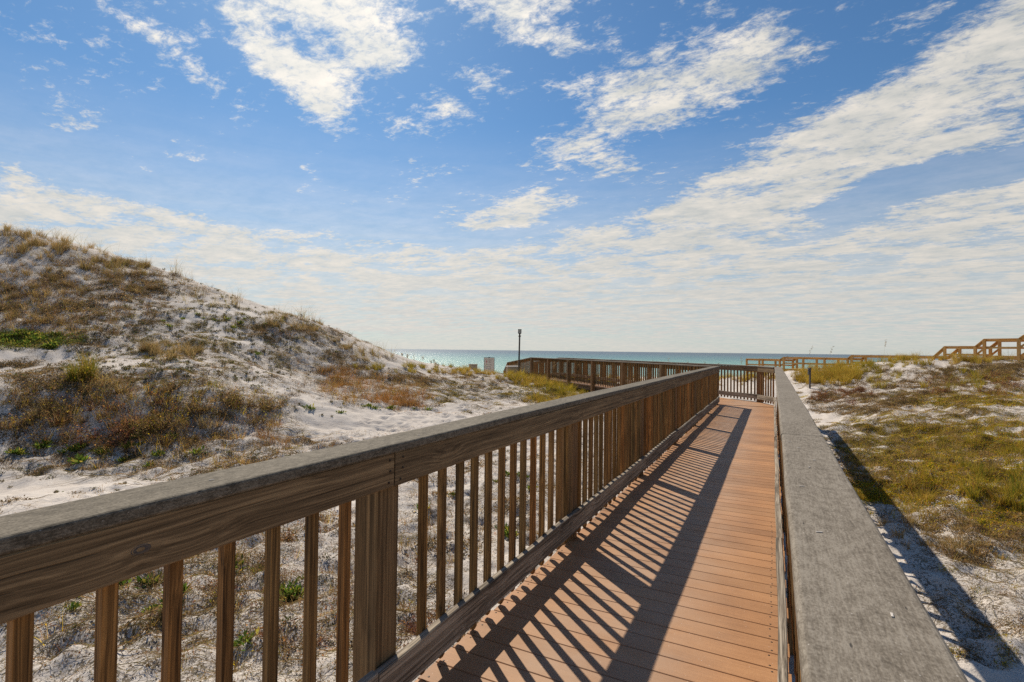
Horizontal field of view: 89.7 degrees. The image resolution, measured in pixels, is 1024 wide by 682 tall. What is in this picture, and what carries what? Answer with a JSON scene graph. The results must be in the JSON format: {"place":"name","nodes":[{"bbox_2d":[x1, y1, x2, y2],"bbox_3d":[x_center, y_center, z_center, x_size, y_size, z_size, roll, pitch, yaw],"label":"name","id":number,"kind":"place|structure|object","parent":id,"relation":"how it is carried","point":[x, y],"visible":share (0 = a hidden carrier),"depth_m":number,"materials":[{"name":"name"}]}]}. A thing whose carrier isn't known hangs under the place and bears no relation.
{"place":"outdoors","nodes":[
{"label":"outdoors","id":0,"kind":"place"},
{"bbox_2d":[0,229,1023,681],"bbox_3d":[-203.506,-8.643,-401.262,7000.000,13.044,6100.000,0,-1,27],"label":"dune sand","id":1,"kind":"structure","parent":0,"point":[912,559],"depth_m":9.66,"materials":[{"name":"sand"}]},
{"bbox_2d":[0,380,31,392],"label":"dry shrub","id":2,"kind":"object","parent":1,"relation":"on","point":[18,389],"visible":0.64,"depth_m":11.15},
{"bbox_2d":[0,379,48,395],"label":"dry shrub","id":3,"kind":"object","parent":1,"relation":"on","point":[25,393],"visible":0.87,"depth_m":10.99,"materials":[{"name":"plant"}]},
{"bbox_2d":[2,412,52,429],"bbox_3d":[-9.899,1.568,10.470,0.641,0.349,0.834,0,-1,23],"label":"dry shrub","id":4,"kind":"object","parent":1,"relation":"on","point":[18,421],"visible":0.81,"depth_m":10.40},
{"bbox_2d":[0,632,56,671],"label":"dead stick","id":5,"kind":"object","parent":1,"relation":"on","point":[49,638],"visible":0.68,"depth_m":3.54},
{"bbox_2d":[23,404,48,418],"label":"grass tuft","id":6,"kind":"object","parent":1,"relation":"on","point":[36,414],"visible":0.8,"depth_m":10.62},
{"bbox_2d":[22,429,58,446],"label":"dry shrub","id":7,"kind":"object","parent":1,"relation":"on","point":[37,439],"visible":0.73,"depth_m":10.08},
{"bbox_2d":[30,440,54,449],"bbox_3d":[-9.106,1.998,9.986,0.335,0.186,0.359,0,-1,35],"label":"green rosette","id":8,"kind":"object","parent":1,"relation":"on","point":[37,445],"visible":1,"depth_m":9.95,"materials":[{"name":"plant"}]},
{"bbox_2d":[30,389,60,404],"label":"dry shrub","id":9,"kind":"object","parent":1,"relation":"on","point":[48,399],"visible":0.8,"depth_m":10.98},
{"bbox_2d":[27,402,65,417],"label":"dry shrub","id":10,"kind":"object","parent":1,"relation":"on","point":[49,412],"visible":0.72,"depth_m":10.66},
{"bbox_2d":[40,406,64,427],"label":"grass tuft","id":11,"kind":"object","parent":1,"relation":"on","point":[50,423],"visible":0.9,"depth_m":10.49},
{"bbox_2d":[48,380,69,389],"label":"dry shrub","id":12,"kind":"object","parent":1,"relation":"on","point":[61,384],"visible":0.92,"depth_m":11.32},
{"bbox_2d":[46,319,83,328],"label":"dry shrub","id":13,"kind":"object","parent":1,"relation":"on","point":[71,326],"visible":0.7,"depth_m":16.60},
{"bbox_2d":[53,396,87,413],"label":"dry shrub","id":14,"kind":"object","parent":1,"relation":"on","point":[66,406],"visible":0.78,"depth_m":10.84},
{"bbox_2d":[63,601,81,610],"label":"green rosette","id":15,"kind":"object","parent":1,"relation":"on","point":[74,604],"visible":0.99,"depth_m":3.94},
{"bbox_2d":[52,361,93,380],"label":"dark bush","id":16,"kind":"object","parent":1,"relation":"on","point":[75,378],"visible":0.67,"depth_m":11.71,"materials":[{"name":"plant"}]},
{"bbox_2d":[61,433,88,447],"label":"dry shrub","id":17,"kind":"object","parent":1,"relation":"on","point":[80,442],"visible":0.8,"depth_m":10.04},
{"bbox_2d":[59,364,93,381],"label":"dark bush","id":18,"kind":"object","parent":1,"relation":"on","point":[82,377],"visible":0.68,"depth_m":11.73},
{"bbox_2d":[67,453,93,463],"bbox_3d":[-8.023,2.176,9.581,0.394,0.174,0.398,1,-1,10],"label":"green rosette","id":19,"kind":"object","parent":1,"relation":"on","point":[77,459],"visible":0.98,"depth_m":9.53,"materials":[{"name":"plant"}]},
{"bbox_2d":[62,358,100,381],"bbox_3d":[-9.903,0.635,11.852,0.858,0.594,0.760,0,1,-33],"label":"dark bush","id":20,"kind":"object","parent":1,"relation":"on","point":[79,370],"visible":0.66,"depth_m":11.77,"materials":[{"name":"plant"}]},
{"bbox_2d":[64,422,103,433],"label":"dry shrub","id":21,"kind":"object","parent":1,"relation":"on","point":[75,429],"visible":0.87,"depth_m":10.35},
{"bbox_2d":[64,425,106,440],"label":"dry shrub","id":22,"kind":"object","parent":1,"relation":"on","point":[96,434],"visible":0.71,"depth_m":10.19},
{"bbox_2d":[74,350,102,367],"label":"dark bush","id":23,"kind":"object","parent":1,"relation":"on","point":[92,360],"visible":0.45,"depth_m":12.24,"materials":[{"name":"plant"}]},
{"bbox_2d":[78,359,102,380],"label":"dark bush","id":24,"kind":"object","parent":1,"relation":"on","point":[90,370],"visible":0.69,"depth_m":11.87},
{"bbox_2d":[81,381,128,394],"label":"dry shrub","id":25,"kind":"object","parent":1,"relation":"on","point":[98,389],"visible":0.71,"depth_m":11.28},
{"bbox_2d":[96,369,113,384],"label":"grass tuft","id":26,"kind":"object","parent":1,"relation":"on","point":[107,381],"visible":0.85,"depth_m":11.71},
{"bbox_2d":[89,430,123,447],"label":"dry shrub","id":27,"kind":"object","parent":1,"relation":"on","point":[111,442],"visible":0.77,"depth_m":10.04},
{"bbox_2d":[100,395,127,410],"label":"dry shrub","id":28,"kind":"object","parent":1,"relation":"on","point":[116,407],"visible":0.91,"depth_m":10.82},
{"bbox_2d":[102,427,136,442],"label":"dry shrub","id":29,"kind":"object","parent":1,"relation":"on","point":[122,439],"visible":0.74,"depth_m":10.11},
{"bbox_2d":[112,379,130,393],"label":"grass tuft","id":30,"kind":"object","parent":1,"relation":"on","point":[117,388],"visible":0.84,"depth_m":11.37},
{"bbox_2d":[109,410,141,427],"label":"dry shrub","id":31,"kind":"object","parent":1,"relation":"on","point":[128,425],"visible":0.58,"depth_m":10.37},
{"bbox_2d":[120,441,134,448],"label":"green rosette","id":32,"kind":"object","parent":1,"relation":"on","point":[127,445],"visible":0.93,"depth_m":10.03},
{"bbox_2d":[114,410,152,424],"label":"dry shrub","id":33,"kind":"object","parent":1,"relation":"on","point":[131,417],"visible":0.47,"depth_m":10.52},
{"bbox_2d":[122,422,155,437],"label":"dry shrub","id":34,"kind":"object","parent":1,"relation":"on","point":[142,434],"visible":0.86,"depth_m":10.21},
{"bbox_2d":[134,571,162,588],"bbox_3d":[-3.087,2.044,4.431,0.246,0.133,0.224,1,-1,-24],"label":"green rosette","id":35,"kind":"object","parent":1,"relation":"on","point":[138,579],"visible":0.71,"depth_m":4.41,"materials":[{"name":"plant"}]},
{"bbox_2d":[133,420,163,435],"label":"dry shrub","id":36,"kind":"object","parent":1,"relation":"on","point":[146,427],"visible":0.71,"depth_m":10.31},
{"bbox_2d":[151,449,165,456],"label":"green rosette","id":37,"kind":"object","parent":1,"relation":"on","point":[155,454],"visible":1,"depth_m":9.79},
{"bbox_2d":[142,412,175,428],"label":"dry shrub","id":38,"kind":"object","parent":1,"relation":"on","point":[167,426],"visible":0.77,"depth_m":10.51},
{"bbox_2d":[138,389,180,403],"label":"dry shrub","id":39,"kind":"object","parent":1,"relation":"on","point":[158,398],"visible":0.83,"depth_m":11.11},
{"bbox_2d":[138,406,184,425],"bbox_3d":[-7.279,1.544,10.641,0.956,0.361,0.948,-5,1,17],"label":"dry shrub","id":40,"kind":"object","parent":1,"relation":"on","point":[167,422],"visible":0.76,"depth_m":10.57,"materials":[{"name":"plant"}]},
{"bbox_2d":[141,377,184,391],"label":"dry shrub","id":41,"kind":"object","parent":1,"relation":"on","point":[164,386],"visible":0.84,"depth_m":11.41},
{"bbox_2d":[141,594,190,628],"bbox_3d":[-2.603,2.027,3.903,0.412,0.143,0.349,12,1,32],"label":"dry shrub","id":42,"kind":"object","parent":1,"relation":"on","point":[162,609],"visible":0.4,"depth_m":3.90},
{"bbox_2d":[158,350,180,360],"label":"grass tuft","id":43,"kind":"object","parent":1,"relation":"on","point":[167,356],"visible":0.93,"depth_m":13.60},
{"bbox_2d":[154,430,185,442],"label":"dry shrub","id":44,"kind":"object","parent":1,"relation":"on","point":[170,437],"visible":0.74,"depth_m":10.22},
{"bbox_2d":[161,583,191,593],"bbox_3d":[-2.699,1.993,4.160,0.188,0.129,0.205,0,-1,42],"label":"green rosette","id":45,"kind":"object","parent":1,"relation":"on","point":[185,587],"visible":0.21,"depth_m":4.17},
{"bbox_2d":[183,346,198,356],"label":"grass tuft","id":46,"kind":"object","parent":1,"relation":"on","point":[190,353],"visible":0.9,"depth_m":15.24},
{"bbox_2d":[185,444,205,453],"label":"green rosette","id":47,"kind":"object","parent":1,"relation":"on","point":[196,450],"visible":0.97,"depth_m":9.85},
{"bbox_2d":[194,416,207,429],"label":"grass tuft","id":48,"kind":"object","parent":1,"relation":"on","point":[200,422],"visible":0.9,"depth_m":10.74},
{"bbox_2d":[191,563,217,576],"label":"dry shrub","id":49,"kind":"object","parent":1,"relation":"on","point":[209,571],"visible":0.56,"depth_m":4.56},
{"bbox_2d":[190,400,221,411],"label":"dry shrub","id":50,"kind":"object","parent":1,"relation":"on","point":[205,407],"visible":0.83,"depth_m":11.06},
{"bbox_2d":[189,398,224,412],"bbox_3d":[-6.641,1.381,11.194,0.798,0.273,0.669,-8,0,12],"label":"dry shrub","id":51,"kind":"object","parent":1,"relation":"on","point":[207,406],"visible":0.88,"depth_m":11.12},
{"bbox_2d":[200,579,216,604],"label":"dry shrub","id":52,"kind":"object","parent":1,"relation":"on","point":[215,588],"visible":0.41,"depth_m":4.22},
{"bbox_2d":[193,591,253,621],"bbox_3d":[-2.254,2.051,4.023,0.433,0.164,0.437,-3,-6,6],"label":"dry shrub","id":53,"kind":"object","parent":1,"relation":"on","point":[216,603],"visible":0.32,"depth_m":4.04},
{"bbox_2d":[216,391,243,406],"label":"dry shrub","id":54,"kind":"object","parent":1,"relation":"on","point":[223,399],"visible":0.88,"depth_m":11.46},
{"bbox_2d":[215,554,246,572],"bbox_3d":[-2.548,2.049,4.729,0.275,0.118,0.302,-3,2,1],"label":"green rosette","id":55,"kind":"object","parent":1,"relation":"on","point":[241,562],"visible":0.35,"depth_m":4.74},
{"bbox_2d":[214,384,247,395],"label":"dry shrub","id":56,"kind":"object","parent":1,"relation":"on","point":[230,390],"visible":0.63,"depth_m":11.86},
{"bbox_2d":[219,389,257,400],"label":"dry shrub","id":57,"kind":"object","parent":1,"relation":"on","point":[234,396],"visible":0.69,"depth_m":11.74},
{"bbox_2d":[234,627,258,650],"bbox_3d":[-1.850,2.069,3.579,0.223,0.099,0.203,2,3,43],"label":"green rosette","id":58,"kind":"object","parent":1,"relation":"on","point":[247,639],"visible":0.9,"depth_m":3.60,"materials":[{"name":"plant"}]},
{"bbox_2d":[235,565,257,591],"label":"dry shrub","id":59,"kind":"object","parent":1,"relation":"on","point":[241,578],"visible":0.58,"depth_m":4.47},
{"bbox_2d":[235,409,275,424],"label":"dry shrub","id":60,"kind":"object","parent":1,"relation":"on","point":[254,420],"visible":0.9,"depth_m":11.17,"materials":[{"name":"plant"}]},
{"bbox_2d":[245,556,280,579],"bbox_3d":[-2.256,2.029,4.625,0.309,0.164,0.383,1,-1,-8],"label":"dry shrub","id":61,"kind":"object","parent":1,"relation":"on","point":[255,569],"visible":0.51,"depth_m":4.62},
{"bbox_2d":[236,618,298,651],"bbox_3d":[-1.762,2.038,3.657,0.417,0.171,0.365,4,-2,-3],"label":"dry shrub","id":62,"kind":"object","parent":1,"relation":"on","point":[262,632],"visible":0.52,"depth_m":3.65,"materials":[{"name":"plant"}]},
{"bbox_2d":[265,430,291,443],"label":"grass tuft","id":63,"kind":"object","parent":1,"relation":"on","point":[274,442],"visible":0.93,"depth_m":10.43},
{"bbox_2d":[267,397,291,410],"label":"dry shrub","id":64,"kind":"object","parent":1,"relation":"on","point":[280,406],"visible":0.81,"depth_m":12.11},
{"bbox_2d":[280,579,297,593],"bbox_3d":[-1.946,2.096,4.431,0.197,0.117,0.217,3,-2,-40],"label":"green rosette","id":65,"kind":"object","parent":1,"relation":"on","point":[283,586],"visible":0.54,"depth_m":4.43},
{"bbox_2d":[281,525,298,542],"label":"dry shrub","id":66,"kind":"object","parent":1,"relation":"on","point":[290,535],"visible":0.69,"depth_m":5.45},
{"bbox_2d":[279,582,303,600],"bbox_3d":[-1.845,2.105,4.343,0.220,0.124,0.206,-1,6,1],"label":"green rosette","id":67,"kind":"object","parent":1,"relation":"on","point":[298,588],"visible":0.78,"depth_m":4.34,"materials":[{"name":"plant"}]},
{"bbox_2d":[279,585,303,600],"bbox_3d":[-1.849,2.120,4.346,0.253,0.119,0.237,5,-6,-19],"label":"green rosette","id":68,"kind":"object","parent":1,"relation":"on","point":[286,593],"visible":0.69,"depth_m":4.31,"materials":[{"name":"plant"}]},
{"bbox_2d":[397,591,416,612],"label":"dry shrub","id":69,"kind":"object","parent":1,"relation":"on","point":[401,602],"visible":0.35,"depth_m":4.20,"materials":[{"name":"plant"}]},
{"bbox_2d":[397,615,427,645],"bbox_3d":[-0.686,2.091,3.759,0.405,0.153,0.354,5,0,-36],"label":"dry shrub","id":70,"kind":"object","parent":1,"relation":"on","point":[413,628],"visible":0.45,"depth_m":3.76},
{"bbox_2d":[398,612,431,632],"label":"dry shrub","id":71,"kind":"object","parent":1,"relation":"on","point":[407,623],"visible":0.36,"depth_m":3.88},
{"bbox_2d":[484,357,494,372],"bbox_3d":[-1.355,1.754,30.504,0.626,1.612,0.080,1,-1,0],"label":"warning sign","id":72,"kind":"object","parent":1,"relation":"on","point":[489,363],"visible":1,"depth_m":30.48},
{"bbox_2d":[0,222,1023,681],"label":"grass cover","id":73,"kind":"object","parent":1,"relation":"on","point":[838,368],"depth_m":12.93,"materials":[{"name":"plant"}]},
{"bbox_2d":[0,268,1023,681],"bbox_3d":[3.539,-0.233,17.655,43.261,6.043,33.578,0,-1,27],"label":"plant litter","id":74,"kind":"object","parent":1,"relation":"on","point":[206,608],"visible":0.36,"depth_m":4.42,"materials":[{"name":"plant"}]},
{"bbox_2d":[506,366,517,373],"bbox_3d":[0.035,1.703,29.179,0.710,0.574,0.550,1,-1,-14],"label":"box","id":75,"kind":"object","parent":1,"relation":"on","point":[511,368],"visible":0.53,"depth_m":28.93,"materials":[{"name":"beige paint"}]},
{"bbox_2d":[518,329,521,372],"bbox_3d":[0.401,0.670,28.598,0.210,2.645,0.210,1,-1,0],"label":"lamp post","id":76,"kind":"object","parent":1,"relation":"on","point":[519,332],"visible":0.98,"depth_m":28.55,"materials":[{"name":"brown metal"}]},
{"bbox_2d":[415,405,791,681],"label":"boardwalk","id":77,"kind":"structure","parent":1,"relation":"on","point":[662,568],"depth_m":3.32,"materials":[{"name":"red"}]},
{"bbox_2d":[0,366,719,681],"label":"wooden railing","id":78,"kind":"object","parent":77,"relation":"attached to","point":[103,546],"visible":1,"depth_m":2.08,"materials":[{"name":"brown wood"}]},
{"bbox_2d":[774,367,967,681],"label":"wooden railing","id":79,"kind":"object","parent":77,"relation":"attached to","point":[850,588],"visible":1,"depth_m":0.93,"materials":[{"name":"grey wood"}]},
{"bbox_2d":[540,377,773,407],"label":"boardwalk","id":80,"kind":"structure","parent":1,"relation":"on","point":[734,402],"depth_m":16.30,"materials":[{"name":"red"}]},
{"bbox_2d":[503,357,530,374],"bbox_3d":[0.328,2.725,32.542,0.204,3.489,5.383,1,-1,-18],"label":"wooden railing","id":81,"kind":"object","parent":80,"relation":"attached to","point":[522,367],"visible":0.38,"depth_m":31.74,"materials":[{"name":"brown wood"}]},
{"bbox_2d":[530,357,710,391],"bbox_3d":[3.565,2.111,22.673,0.204,2.540,15.549,1,-1,-18],"label":"wooden railing","id":82,"kind":"object","parent":80,"relation":"attached to","point":[538,365],"visible":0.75,"depth_m":22.22,"materials":[{"name":"brown wood"}]},
{"bbox_2d":[559,357,762,402],"bbox_3d":[5.301,2.144,23.326,0.205,2.540,15.388,1,-1,-18],"label":"wooden railing","id":83,"kind":"object","parent":80,"relation":"attached to","point":[740,368],"visible":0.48,"depth_m":17.30,"materials":[{"name":"brown wood"}]},
{"bbox_2d":[757,366,774,404],"bbox_3d":[7.715,1.318,15.543,0.184,1.110,1.108,1,-1,1],"label":"wooden railing","id":84,"kind":"object","parent":80,"relation":"on","point":[761,397],"visible":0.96,"depth_m":15.48,"materials":[{"name":"brown wood"}]},
{"bbox_2d":[808,368,810,388],"bbox_3d":[13.312,1.905,23.049,0.130,1.431,0.072,2,-1,0],"label":"marker stake","id":85,"kind":"object","parent":1,"relation":"on","point":[809,371],"visible":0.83,"depth_m":23.02,"materials":[{"name":"grey wood"}]},
{"bbox_2d":[746,335,1023,374],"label":"timber walkover","id":86,"kind":"object","parent":1,"relation":"on","point":[998,342],"visible":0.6,"depth_m":33.33,"materials":[{"name":"wood"}]},
{"bbox_2d":[881,519,913,538],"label":"grass tuft","id":87,"kind":"object","parent":1,"relation":"on","point":[899,533],"visible":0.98,"depth_m":5.27,"materials":[{"name":"plant"}]},
{"bbox_2d":[898,508,921,526],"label":"grass tuft","id":88,"kind":"object","parent":1,"relation":"on","point":[912,521],"visible":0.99,"depth_m":6.00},
{"bbox_2d":[891,471,929,490],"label":"grass tuft","id":89,"kind":"object","parent":1,"relation":"on","point":[910,480],"visible":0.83,"depth_m":7.38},
{"bbox_2d":[902,495,923,511],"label":"grass tuft","id":90,"kind":"object","parent":1,"relation":"on","point":[911,504],"visible":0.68,"depth_m":6.64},
{"bbox_2d":[902,484,924,502],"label":"grass tuft","id":91,"kind":"object","parent":1,"relation":"on","point":[911,497],"visible":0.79,"depth_m":6.95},
{"bbox_2d":[908,487,935,504],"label":"grass tuft","id":92,"kind":"object","parent":1,"relation":"on","point":[918,498],"visible":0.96,"depth_m":6.83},
{"bbox_2d":[910,500,938,520],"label":"grass tuft","id":93,"kind":"object","parent":1,"relation":"on","point":[922,515],"visible":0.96,"depth_m":6.21,"materials":[{"name":"plant"}]},
{"bbox_2d":[911,484,945,501],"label":"grass tuft","id":94,"kind":"object","parent":1,"relation":"on","point":[923,496],"visible":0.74,"depth_m":6.89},
{"bbox_2d":[918,532,939,545],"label":"grass tuft","id":95,"kind":"object","parent":1,"relation":"on","point":[927,542],"visible":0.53,"depth_m":5.22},
{"bbox_2d":[939,532,962,550],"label":"grass tuft","id":96,"kind":"object","parent":1,"relation":"on","point":[951,546],"visible":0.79,"depth_m":4.91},
{"bbox_2d":[934,528,971,546],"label":"grass tuft","id":97,"kind":"object","parent":1,"relation":"on","point":[961,541],"visible":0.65,"depth_m":5.23,"materials":[{"name":"plant"}]},
{"bbox_2d":[951,476,984,498],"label":"grass tuft","id":98,"kind":"object","parent":1,"relation":"on","point":[969,495],"visible":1,"depth_m":6.74,"materials":[{"name":"plant"}]},
{"bbox_2d":[953,508,983,527],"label":"grass tuft","id":99,"kind":"object","parent":1,"relation":"on","point":[962,522],"visible":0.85,"depth_m":5.87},
{"bbox_2d":[950,473,988,491],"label":"grass tuft","id":100,"kind":"object","parent":1,"relation":"on","point":[964,484],"visible":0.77,"depth_m":6.99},
{"bbox_2d":[962,459,987,471],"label":"grass tuft","id":101,"kind":"object","parent":1,"relation":"on","point":[976,466],"visible":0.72,"depth_m":7.82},
{"bbox_2d":[964,469,992,483],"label":"grass tuft","id":102,"kind":"object","parent":1,"relation":"on","point":[973,476],"visible":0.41,"depth_m":7.11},
{"bbox_2d":[971,465,985,480],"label":"grass tuft","id":103,"kind":"object","parent":1,"relation":"on","point":[983,474],"visible":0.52,"depth_m":7.54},
{"bbox_2d":[969,528,993,546],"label":"grass tuft","id":104,"kind":"object","parent":1,"relation":"on","point":[981,540],"visible":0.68,"depth_m":5.09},
{"bbox_2d":[974,459,998,477],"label":"grass tuft","id":105,"kind":"object","parent":1,"relation":"on","point":[992,468],"visible":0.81,"depth_m":7.61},
{"bbox_2d":[972,475,1000,490],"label":"grass tuft","id":106,"kind":"object","parent":1,"relation":"on","point":[989,483],"visible":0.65,"depth_m":6.87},
{"bbox_2d":[976,488,1006,504],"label":"grass tuft","id":107,"kind":"object","parent":1,"relation":"on","point":[993,497],"visible":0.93,"depth_m":6.66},
{"bbox_2d":[995,486,1012,503],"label":"grass tuft","id":108,"kind":"object","parent":1,"relation":"on","point":[1002,495],"visible":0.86,"depth_m":6.62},
{"bbox_2d":[994,474,1021,498],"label":"grass tuft","id":109,"kind":"object","parent":1,"relation":"on","point":[1011,488],"visible":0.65,"depth_m":6.72,"materials":[{"name":"plant"}]},
{"bbox_2d":[995,484,1022,504],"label":"grass tuft","id":110,"kind":"object","parent":1,"relation":"on","point":[1013,495],"visible":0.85,"depth_m":6.58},
{"bbox_2d":[996,460,1023,482],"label":"grass tuft","id":111,"kind":"object","parent":1,"relation":"on","point":[1013,473],"visible":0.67,"depth_m":7.28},
{"bbox_2d":[998,490,1021,506],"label":"grass tuft","id":112,"kind":"object","parent":1,"relation":"on","point":[1008,501],"visible":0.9,"depth_m":6.56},
{"bbox_2d":[1007,488,1023,511],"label":"grass tuft","id":113,"kind":"object","parent":1,"relation":"on","point":[1020,506],"visible":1,"depth_m":6.43,"materials":[{"name":"plant"}]},
{"bbox_2d":[0,0,1023,355],"label":"sky","id":114,"kind":"structure","parent":0,"point":[689,176],"materials":[{"name":"blue"}]},
{"bbox_2d":[385,349,1023,376],"bbox_3d":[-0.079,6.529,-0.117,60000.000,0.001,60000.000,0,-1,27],"label":"sea","id":115,"kind":"structure","parent":0,"point":[457,358],"depth_m":630.82,"materials":[{"name":"liquid"}]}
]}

